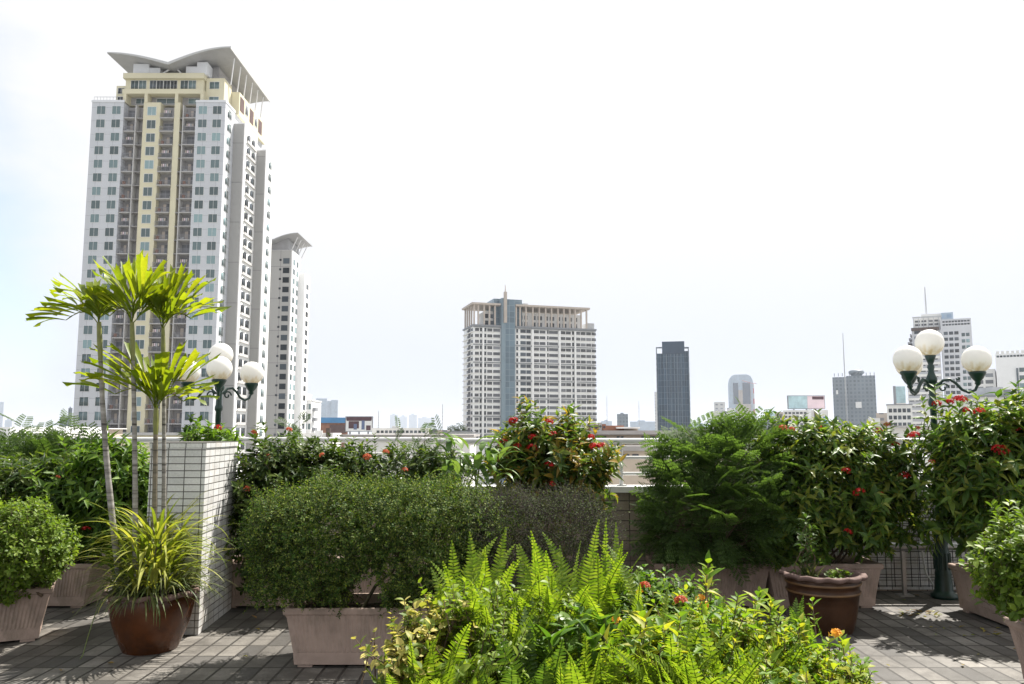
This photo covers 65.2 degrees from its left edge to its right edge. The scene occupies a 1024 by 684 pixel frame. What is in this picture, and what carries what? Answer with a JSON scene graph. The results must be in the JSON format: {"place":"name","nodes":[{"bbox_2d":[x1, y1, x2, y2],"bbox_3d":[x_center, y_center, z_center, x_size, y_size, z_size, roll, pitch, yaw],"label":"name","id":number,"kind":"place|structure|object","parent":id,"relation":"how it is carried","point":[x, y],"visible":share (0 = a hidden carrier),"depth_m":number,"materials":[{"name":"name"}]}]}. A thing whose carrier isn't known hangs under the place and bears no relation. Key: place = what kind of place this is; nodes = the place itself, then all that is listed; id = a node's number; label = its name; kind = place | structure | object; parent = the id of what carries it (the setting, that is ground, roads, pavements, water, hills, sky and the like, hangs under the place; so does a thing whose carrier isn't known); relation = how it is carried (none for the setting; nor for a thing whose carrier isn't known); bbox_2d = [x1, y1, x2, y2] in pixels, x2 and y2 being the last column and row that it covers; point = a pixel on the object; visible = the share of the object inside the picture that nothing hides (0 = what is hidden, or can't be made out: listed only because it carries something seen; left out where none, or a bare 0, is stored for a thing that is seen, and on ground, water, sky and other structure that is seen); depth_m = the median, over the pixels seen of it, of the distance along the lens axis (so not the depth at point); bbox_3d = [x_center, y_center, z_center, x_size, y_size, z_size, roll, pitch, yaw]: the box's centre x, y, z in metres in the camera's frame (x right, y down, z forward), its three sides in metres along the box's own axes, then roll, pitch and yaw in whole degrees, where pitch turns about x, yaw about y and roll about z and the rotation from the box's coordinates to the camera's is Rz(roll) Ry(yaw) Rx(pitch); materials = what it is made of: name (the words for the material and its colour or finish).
{"place":"outdoors","nodes":[
{"label":"outdoors","id":0,"kind":"place"},
{"bbox_2d":[0,427,107,463],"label":"flat roofed building","id":1,"kind":"structure","parent":0,"point":[17,429],"depth_m":95.43,"materials":[{"name":"white concrete"}]},
{"bbox_2d":[108,428,126,445],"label":"flat roofed building","id":2,"kind":"structure","parent":0,"point":[113,430],"depth_m":129.21,"materials":[{"name":"beige concrete"}]},
{"bbox_2d":[72,46,273,474],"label":"apartment tower","id":3,"kind":"structure","parent":0,"point":[181,166],"depth_m":176.07,"materials":[{"name":"concrete"}]},
{"bbox_2d":[83,325,92,333],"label":"window","id":4,"kind":"structure","parent":3,"relation":"in","point":[87,329],"depth_m":171.32,"materials":[{"name":"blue glass"}]},
{"bbox_2d":[157,98,174,103],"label":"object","id":5,"kind":"structure","parent":3,"relation":"in","point":[163,100],"depth_m":179.45,"materials":[{"name":"grey glass"}]},
{"bbox_2d":[77,80,271,463],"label":"windows","id":6,"kind":"structure","parent":3,"relation":"in","point":[83,401],"depth_m":178.75,"materials":[{"name":"grey glass"}]},
{"bbox_2d":[188,325,197,333],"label":"window","id":7,"kind":"structure","parent":3,"relation":"in","point":[192,329],"depth_m":171.32,"materials":[{"name":"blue glass"}]},
{"bbox_2d":[265,233,312,447],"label":"apartment tower","id":8,"kind":"structure","parent":0,"point":[287,366],"depth_m":227.29,"materials":[{"name":"white concrete"}]},
{"bbox_2d":[306,394,321,432],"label":"apartment block","id":9,"kind":"structure","parent":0,"point":[313,422],"depth_m":244.25,"materials":[{"name":"white concrete"}]},
{"bbox_2d":[302,428,340,472],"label":"office block","id":10,"kind":"structure","parent":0,"point":[319,433],"depth_m":198.62,"materials":[{"name":"white paint"}]},
{"bbox_2d":[316,398,337,417],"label":"apartment tower","id":11,"kind":"structure","parent":0,"point":[329,408],"depth_m":2596.39,"materials":[{"name":"concrete"}]},
{"bbox_2d":[320,417,347,447],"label":"warehouse","id":12,"kind":"structure","parent":0,"point":[335,425],"depth_m":377.42,"materials":[{"name":"brick"}]},
{"bbox_2d":[340,434,479,484],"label":"flat roofed building","id":13,"kind":"structure","parent":0,"point":[465,449],"depth_m":69.37,"materials":[{"name":"white concrete"}]},
{"bbox_2d":[372,426,449,433],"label":"flat roofed building","id":14,"kind":"structure","parent":0,"point":[393,429],"depth_m":258.42,"materials":[{"name":"white concrete"}]},
{"bbox_2d":[409,414,416,427],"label":"building","id":15,"kind":"structure","parent":0,"point":[412,420],"depth_m":7464.21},
{"bbox_2d":[418,417,431,427],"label":"building","id":16,"kind":"structure","parent":0,"point":[422,421],"depth_m":7960.21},
{"bbox_2d":[0,0,1023,433],"label":"sky","id":17,"kind":"structure","parent":0,"point":[753,185],"materials":[{"name":"white"}]},
{"bbox_2d":[462,285,596,484],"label":"apartment block","id":18,"kind":"structure","parent":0,"point":[544,356],"depth_m":410.47,"materials":[{"name":"white concrete"}]},
{"bbox_2d":[466,314,596,444],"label":"windows","id":19,"kind":"structure","parent":18,"relation":"in","point":[486,315],"depth_m":413.08,"materials":[{"name":"grey glass"}]},
{"bbox_2d":[448,475,634,595],"bbox_3d":[0.182,1.439,5.765,1.336,0.958,1.110,0,-6,0],"label":"hedge","id":20,"kind":"object","parent":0,"point":[540,510],"visible":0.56,"depth_m":5.55,"materials":[{"name":"green plant"}]},
{"bbox_2d":[601,426,639,430],"bbox_3d":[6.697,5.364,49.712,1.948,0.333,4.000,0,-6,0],"label":"rooftop shed","id":21,"kind":"structure","parent":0,"point":[615,428],"depth_m":48.70,"materials":[{"name":"concrete"}]},
{"bbox_2d":[617,413,627,426],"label":"building","id":22,"kind":"structure","parent":0,"point":[622,419],"depth_m":796.25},
{"bbox_2d":[548,431,730,484],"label":"flat roofed building","id":23,"kind":"structure","parent":0,"point":[633,450],"depth_m":42.27,"materials":[{"name":"white concrete"}]},
{"bbox_2d":[630,420,654,430],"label":"building","id":24,"kind":"structure","parent":0,"point":[644,425],"depth_m":2783.28,"materials":[{"name":"concrete"}]},
{"bbox_2d":[656,341,690,430],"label":"glass tower","id":25,"kind":"structure","parent":0,"point":[673,381],"depth_m":480.58,"materials":[{"name":"glass"}]},
{"bbox_2d":[712,402,734,427],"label":"office block","id":26,"kind":"structure","parent":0,"point":[719,407],"depth_m":702.08,"materials":[{"name":"concrete"}]},
{"bbox_2d":[601,564,878,683],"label":"golden shrub","id":27,"kind":"object","parent":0,"point":[822,653],"visible":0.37,"depth_m":2.31,"materials":[{"name":"green plant"}]},
{"bbox_2d":[728,374,754,420],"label":"office tower","id":28,"kind":"structure","parent":0,"point":[740,390],"depth_m":2097.41,"materials":[{"name":"grey glass"}]},
{"bbox_2d":[832,369,876,425],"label":"office tower","id":29,"kind":"structure","parent":0,"point":[860,390],"depth_m":697.82,"materials":[{"name":"white paint"}]},
{"bbox_2d":[868,413,886,425],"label":"apartment block","id":30,"kind":"structure","parent":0,"point":[881,418],"depth_m":416.72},
{"bbox_2d":[847,426,940,484],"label":"flat roofed building","id":31,"kind":"structure","parent":0,"point":[900,430],"depth_m":59.87,"materials":[{"name":"white concrete"}]},
{"bbox_2d":[886,404,912,425],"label":"apartment block","id":32,"kind":"structure","parent":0,"point":[900,414],"depth_m":328.40,"materials":[{"name":"white concrete"}]},
{"bbox_2d":[893,386,905,403],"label":"glass building","id":33,"kind":"structure","parent":0,"point":[899,396],"depth_m":429.17,"materials":[{"name":"glass"}]},
{"bbox_2d":[907,312,973,425],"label":"apartment tower","id":34,"kind":"structure","parent":0,"point":[956,334],"depth_m":480.72,"materials":[{"name":"white concrete"}]},
{"bbox_2d":[915,319,971,395],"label":"windows","id":35,"kind":"structure","parent":34,"relation":"in","point":[955,332],"depth_m":478.13,"materials":[{"name":"grey glass"}]},
{"bbox_2d":[919,387,1023,425],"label":"flat roofed building","id":36,"kind":"structure","parent":0,"point":[991,397],"depth_m":153.90,"materials":[{"name":"white concrete"}]},
{"bbox_2d":[973,350,1023,394],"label":"apartment block","id":37,"kind":"structure","parent":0,"point":[1009,367],"depth_m":403.42,"materials":[{"name":"white concrete"}]},
{"bbox_3d":[0.000,14.256,0.509,18.000,24.980,16.200,0,-6,0],"label":"rooftop building","id":38,"kind":"object","parent":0,"visible":0},
{"bbox_2d":[0,568,1023,683],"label":"terrace floor","id":39,"kind":"structure","parent":38,"relation":"on","point":[914,649],"depth_m":5.84,"materials":[{"name":"tile"}]},
{"bbox_2d":[0,581,55,641],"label":"planter box","id":40,"kind":"object","parent":39,"relation":"on","point":[21,619],"visible":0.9,"depth_m":6.14,"materials":[{"name":"concrete"}]},
{"bbox_2d":[0,496,83,606],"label":"round shrub","id":41,"kind":"object","parent":40,"relation":"in","point":[21,540],"visible":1,"depth_m":6.08,"materials":[{"name":"green plant"}]},
{"bbox_2d":[22,556,111,607],"bbox_3d":[-4.372,2.258,7.545,1.072,0.400,0.512,0,-6,0],"label":"planter box","id":42,"kind":"object","parent":39,"relation":"on","point":[66,586],"visible":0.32,"depth_m":7.32,"materials":[{"name":"concrete"}]},
{"bbox_2d":[0,444,89,558],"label":"leafy shrub","id":43,"kind":"object","parent":42,"relation":"in","point":[12,480],"visible":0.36,"depth_m":7.36,"materials":[{"name":"green plant"}]},
{"bbox_2d":[0,408,122,555],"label":"feathery shrub","id":44,"kind":"object","parent":42,"relation":"in","point":[29,444],"visible":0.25,"depth_m":8.56,"materials":[{"name":"green plant"}]},
{"bbox_2d":[3,426,149,574],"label":"leafy shrub","id":45,"kind":"object","parent":42,"relation":"in","point":[85,488],"visible":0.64,"depth_m":7.34,"materials":[{"name":"green plant"}]},
{"bbox_2d":[102,583,199,655],"bbox_3d":[-2.682,2.061,5.970,0.675,0.440,0.682,0,-6,0],"label":"glazed pot","id":46,"kind":"object","parent":39,"relation":"on","point":[136,634],"visible":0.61,"depth_m":5.75,"materials":[{"name":"orange ceramic"}]},
{"bbox_2d":[25,273,124,594],"bbox_3d":[-3.331,0.685,6.197,0.878,2.514,0.537,0,-6,0],"label":"palm","id":47,"kind":"object","parent":46,"relation":"on","point":[96,307],"visible":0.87,"depth_m":6.17,"materials":[{"name":"plant"}]},
{"bbox_2d":[76,250,178,596],"bbox_3d":[-3.009,0.619,6.132,0.976,2.624,0.532,-2,-7,20],"label":"palm","id":48,"kind":"object","parent":46,"relation":"on","point":[143,280],"visible":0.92,"depth_m":6.08,"materials":[{"name":"plant"}]},
{"bbox_2d":[62,340,221,595],"bbox_3d":[-2.816,0.944,6.154,1.245,1.982,0.726,0,-6,0],"label":"palm","id":49,"kind":"object","parent":46,"relation":"on","point":[158,375],"visible":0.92,"depth_m":6.13,"materials":[{"name":"plant"}]},
{"bbox_2d":[70,492,234,658],"bbox_3d":[-2.665,1.690,6.005,1.168,1.163,1.172,4,-8,-34],"label":"ribbon plant","id":50,"kind":"object","parent":46,"relation":"in","point":[165,561],"visible":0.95,"depth_m":5.89,"materials":[{"name":"green plant"}]},
{"bbox_2d":[74,554,240,626],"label":"grass tuft","id":51,"kind":"object","parent":46,"relation":"in","point":[171,586],"visible":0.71,"depth_m":5.76,"materials":[{"name":"green plant"}]},
{"bbox_2d":[136,262,230,595],"bbox_3d":[-2.578,0.638,6.232,0.852,2.607,0.542,-2,-7,20],"label":"palm","id":52,"kind":"object","parent":46,"relation":"on","point":[167,310],"visible":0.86,"depth_m":6.24,"materials":[{"name":"plant"}]},
{"bbox_2d":[144,441,237,634],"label":"tiled pillar","id":53,"kind":"structure","parent":39,"relation":"on","point":[195,469],"depth_m":6.50,"materials":[{"name":"white tile"}]},
{"bbox_2d":[177,414,243,453],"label":"flowering shrub","id":54,"kind":"object","parent":53,"relation":"in","point":[189,434],"visible":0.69,"depth_m":8.29,"materials":[{"name":"green plant"}]},
{"bbox_2d":[178,343,263,432],"bbox_3d":[-3.377,1.303,8.932,0.925,2.607,0.950,0,-6,0],"label":"garden lamp","id":55,"kind":"object","parent":39,"relation":"on","point":[220,368],"visible":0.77,"depth_m":9.04,"materials":[{"name":"glass"}]},
{"bbox_2d":[45,478,418,555],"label":"parapet wall","id":56,"kind":"structure","parent":39,"relation":"on","point":[312,531],"depth_m":9.53,"materials":[{"name":"concrete"}]},
{"bbox_2d":[2,437,442,468],"bbox_3d":[-4.830,1.405,9.724,8.040,0.492,0.100,0,-6,0],"label":"railing","id":57,"kind":"object","parent":56,"relation":"on","point":[283,439],"visible":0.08,"depth_m":9.72,"materials":[{"name":"metal"}]},
{"bbox_2d":[231,556,338,607],"bbox_3d":[-2.195,2.258,7.545,1.072,0.400,0.512,0,-6,0],"label":"planter box","id":58,"kind":"object","parent":39,"relation":"on","point":[237,599],"visible":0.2,"depth_m":7.32,"materials":[{"name":"concrete"}]},
{"bbox_2d":[223,422,473,601],"bbox_3d":[-1.598,1.571,7.512,2.486,1.644,1.123,1,-7,-9],"label":"flowering shrub","id":59,"kind":"object","parent":58,"relation":"in","point":[284,463],"visible":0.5,"depth_m":7.36,"materials":[{"name":"green plant"}]},
{"bbox_2d":[283,593,434,666],"bbox_3d":[-1.052,2.052,5.714,1.030,0.400,0.542,0,-6,0],"label":"planter box","id":60,"kind":"object","parent":39,"relation":"on","point":[319,636],"visible":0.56,"depth_m":5.47,"materials":[{"name":"concrete"}]},
{"bbox_2d":[222,461,523,618],"bbox_3d":[-0.925,1.395,5.725,2.205,1.074,1.173,0,-6,0],"label":"hedge","id":61,"kind":"object","parent":60,"relation":"in","point":[279,537],"visible":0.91,"depth_m":5.41,"materials":[{"name":"green plant"}]},
{"bbox_2d":[274,410,454,555],"bbox_3d":[-1.465,1.586,7.894,1.840,1.823,0.620,0,-6,0],"label":"feathery shrub","id":62,"kind":"object","parent":39,"relation":"on","point":[400,434],"visible":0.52,"depth_m":7.95,"materials":[{"name":"green plant"}]},
{"bbox_2d":[335,556,436,592],"bbox_3d":[-1.125,2.258,7.545,1.072,0.400,0.512,0,-6,0],"label":"planter box","id":63,"kind":"object","parent":39,"relation":"on","point":[363,585],"visible":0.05,"depth_m":7.32,"materials":[{"name":"concrete"}]},
{"bbox_2d":[60,594,1015,670],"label":"fallen leaves","id":64,"kind":"object","parent":39,"relation":"on","point":[934,614],"visible":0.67,"depth_m":6.96,"materials":[{"name":"plant"}]},
{"bbox_2d":[500,556,584,588],"bbox_3d":[0.183,2.258,7.545,1.072,0.400,0.512,0,-6,0],"label":"planter box","id":65,"kind":"object","parent":39,"relation":"on","point":[548,564],"depth_m":7.75,"materials":[{"name":"concrete"}]},
{"bbox_2d":[419,429,536,514],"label":"drooping leaf plant","id":66,"kind":"object","parent":65,"relation":"in","point":[479,465],"visible":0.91,"depth_m":7.08,"materials":[{"name":"green plant"}]},
{"bbox_2d":[481,395,627,563],"bbox_3d":[0.377,1.310,7.575,1.482,1.618,1.000,0,-6,0],"label":"flowering shrub","id":67,"kind":"object","parent":65,"relation":"on","point":[563,453],"visible":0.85,"depth_m":7.46,"materials":[{"name":"green plant"}]},
{"bbox_2d":[434,485,955,590],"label":"parapet wall","id":68,"kind":"structure","parent":39,"relation":"on","point":[626,499],"depth_m":8.16,"materials":[{"name":"concrete"}]},
{"bbox_2d":[435,438,929,485],"bbox_3d":[4.010,1.249,8.333,9.680,0.492,0.100,0,-6,0],"label":"railing","id":69,"kind":"object","parent":68,"relation":"on","point":[621,442],"visible":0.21,"depth_m":8.33,"materials":[{"name":"metal"}]},
{"bbox_2d":[825,493,978,588],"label":"tile cladding","id":70,"kind":"structure","parent":68,"relation":"attached to","point":[914,563],"depth_m":8.11,"materials":[{"name":"tile"}]},
{"bbox_2d":[843,491,979,586],"bbox_3d":[4.223,1.994,8.104,1.753,0.950,0.013,0,-6,0],"label":"wire panel","id":71,"kind":"object","parent":68,"relation":"attached to","point":[911,568],"visible":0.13,"depth_m":8.07,"materials":[{"name":"metal"}]},
{"bbox_2d":[645,556,771,607],"bbox_3d":[1.839,2.258,7.545,1.072,0.400,0.512,0,-6,0],"label":"planter box","id":72,"kind":"object","parent":39,"relation":"on","point":[727,586],"visible":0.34,"depth_m":7.32,"materials":[{"name":"concrete"}]},
{"bbox_2d":[627,396,817,592],"bbox_3d":[1.941,1.438,7.480,1.867,1.899,1.696,0,-6,0],"label":"feathery shrub","id":73,"kind":"object","parent":72,"relation":"in","point":[704,452],"visible":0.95,"depth_m":7.28,"materials":[{"name":"green plant"}]},
{"bbox_2d":[785,595,824,654],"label":"fern","id":74,"kind":"object","parent":39,"relation":"on","point":[797,614],"visible":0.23,"depth_m":3.21,"materials":[{"name":"plant"}]},
{"bbox_2d":[751,556,883,607],"bbox_3d":[2.864,2.258,7.545,1.072,0.400,0.512,0,-6,0],"label":"planter box","id":75,"kind":"object","parent":39,"relation":"on","point":[776,583],"visible":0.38,"depth_m":7.32,"materials":[{"name":"concrete"}]},
{"bbox_2d":[732,407,934,571],"bbox_3d":[3.000,1.438,7.445,1.865,1.704,1.304,0,-6,0],"label":"flowering shrub","id":76,"kind":"object","parent":75,"relation":"in","point":[858,478],"visible":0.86,"depth_m":7.24,"materials":[{"name":"green plant"}]},
{"bbox_2d":[778,564,867,635],"bbox_3d":[2.549,2.110,6.540,0.685,0.470,0.688,0,-6,0],"label":"glazed pot","id":77,"kind":"object","parent":39,"relation":"on","point":[836,605],"visible":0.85,"depth_m":6.31,"materials":[{"name":"brown ceramic"}]},
{"bbox_2d":[789,556,824,577],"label":"grass tuft","id":78,"kind":"object","parent":77,"relation":"on","point":[811,567],"visible":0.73,"depth_m":6.56,"materials":[{"name":"green plant"}]},
{"bbox_2d":[789,512,824,575],"bbox_3d":[2.435,1.687,6.613,0.368,0.551,0.213,4,-7,-29],"label":"sapling","id":79,"kind":"object","parent":77,"relation":"in","point":[811,553],"visible":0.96,"depth_m":6.60,"materials":[{"name":"green plant"}]},
{"bbox_2d":[823,567,851,577],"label":"seedling","id":80,"kind":"object","parent":77,"relation":"in","point":[835,574],"visible":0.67,"depth_m":6.47,"materials":[{"name":"green plant"}]},
{"bbox_2d":[863,542,973,596],"bbox_3d":[3.992,2.234,7.900,1.387,0.527,0.120,0,-6,0],"label":"water pipe","id":81,"kind":"object","parent":39,"relation":"on","point":[902,550],"visible":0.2,"depth_m":7.88,"materials":[{"name":"metal"}]},
{"bbox_2d":[892,329,991,599],"bbox_3d":[4.211,1.189,8.008,0.962,2.627,0.887,0,-6,0],"label":"garden lamp","id":82,"kind":"object","parent":39,"relation":"on","point":[976,362],"visible":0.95,"depth_m":7.78,"materials":[{"name":"green metal"}]},
{"bbox_2d":[948,563,1008,625],"bbox_3d":[4.310,2.177,6.824,0.592,0.400,1.062,0,-6,0],"label":"planter box","id":83,"kind":"object","parent":39,"relation":"on","point":[963,582],"visible":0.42,"depth_m":7.09,"materials":[{"name":"concrete"}]},
{"bbox_2d":[896,378,1023,564],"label":"flowering shrub","id":84,"kind":"object","parent":83,"relation":"in","point":[976,459],"visible":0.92,"depth_m":6.88,"materials":[{"name":"green plant"}]},
{"bbox_2d":[1003,617,1023,678],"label":"planter box","id":85,"kind":"object","parent":39,"relation":"on","point":[1016,628],"visible":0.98,"depth_m":5.14,"materials":[{"name":"concrete"}]},
{"bbox_2d":[958,499,1023,621],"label":"leafy shrub","id":86,"kind":"object","parent":85,"relation":"on","point":[999,578],"visible":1,"depth_m":4.95,"materials":[{"name":"green plant"}]},
{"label":"planter box","id":87,"kind":"object","parent":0,"visible":0},
{"bbox_2d":[350,594,478,683],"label":"variegated shrub","id":88,"kind":"object","parent":87,"relation":"in","point":[418,629],"visible":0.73,"depth_m":2.33,"materials":[{"name":"green plant"}]},
{"bbox_2d":[365,622,502,683],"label":"fern","id":89,"kind":"object","parent":87,"relation":"in","point":[447,677],"visible":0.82,"depth_m":2.18,"materials":[{"name":"plant"}]},
{"bbox_2d":[430,527,555,681],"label":"fern","id":90,"kind":"object","parent":87,"relation":"in","point":[474,572],"visible":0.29,"depth_m":2.78,"materials":[{"name":"plant"}]},
{"bbox_2d":[417,574,588,683],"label":"leafy shrub","id":91,"kind":"object","parent":87,"relation":"on","point":[482,647],"visible":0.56,"depth_m":2.38,"materials":[{"name":"green plant"}]},
{"bbox_2d":[453,573,567,683],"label":"fern","id":92,"kind":"object","parent":87,"relation":"in","point":[512,635],"visible":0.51,"depth_m":2.40,"materials":[{"name":"plant"}]},
{"bbox_2d":[481,597,582,683],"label":"fern","id":93,"kind":"object","parent":87,"relation":"in","point":[530,664],"visible":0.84,"depth_m":2.15,"materials":[{"name":"plant"}]},
{"bbox_2d":[515,520,608,681],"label":"fern","id":94,"kind":"object","parent":87,"relation":"in","point":[561,575],"visible":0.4,"depth_m":2.74,"materials":[{"name":"plant"}]},
{"bbox_2d":[534,602,621,683],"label":"rosette plant","id":95,"kind":"object","parent":87,"relation":"on","point":[575,640],"visible":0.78,"depth_m":2.42,"materials":[{"name":"green plant"}]},
{"bbox_2d":[545,624,628,683],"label":"fern","id":96,"kind":"object","parent":87,"relation":"in","point":[578,676],"visible":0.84,"depth_m":2.12,"materials":[{"name":"plant"}]},
{"bbox_2d":[576,519,648,683],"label":"fern","id":97,"kind":"object","parent":87,"relation":"in","point":[610,580],"visible":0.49,"depth_m":2.69,"materials":[{"name":"plant"}]},
{"label":"ground","id":98,"kind":"structure","parent":0,"visible":0},
{"bbox_2d":[345,416,372,433],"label":"billboard","id":99,"kind":"object","parent":98,"relation":"on","point":[358,424],"visible":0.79,"depth_m":328.23,"materials":[{"name":"white paint"}]},
{"bbox_2d":[787,395,824,409],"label":"billboard","id":100,"kind":"object","parent":98,"relation":"on","point":[794,402],"visible":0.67,"depth_m":429.07},
{"bbox_2d":[783,409,828,432],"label":"office block","id":101,"kind":"structure","parent":98,"relation":"on","point":[810,414],"depth_m":420.40,"materials":[{"name":"white concrete"}]},
{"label":"planter box","id":102,"kind":"object","parent":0,"visible":0},
{"bbox_2d":[595,564,734,640],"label":"leafy shrub","id":103,"kind":"object","parent":102,"relation":"on","point":[648,588],"visible":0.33,"depth_m":2.77,"materials":[{"name":"green plant"}]},
{"bbox_2d":[599,584,753,683],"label":"fern","id":104,"kind":"object","parent":102,"relation":"in","point":[635,678],"visible":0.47,"depth_m":2.11,"materials":[{"name":"plant"}]},
{"bbox_2d":[617,607,768,683],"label":"fern","id":105,"kind":"object","parent":102,"relation":"in","point":[710,656],"visible":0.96,"depth_m":2.08,"materials":[{"name":"plant"}]},
{"bbox_2d":[594,550,881,683],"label":"pointed leaf shrub","id":106,"kind":"object","parent":102,"relation":"on","point":[648,639],"visible":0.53,"depth_m":2.31,"materials":[{"name":"green plant"}]},
{"bbox_2d":[661,595,822,683],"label":"fern","id":107,"kind":"object","parent":102,"relation":"in","point":[736,657],"visible":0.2,"depth_m":2.31,"materials":[{"name":"plant"}]},
{"bbox_2d":[734,622,818,683],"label":"fern","id":108,"kind":"object","parent":102,"relation":"in","point":[757,681],"visible":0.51,"depth_m":2.26,"materials":[{"name":"plant"}]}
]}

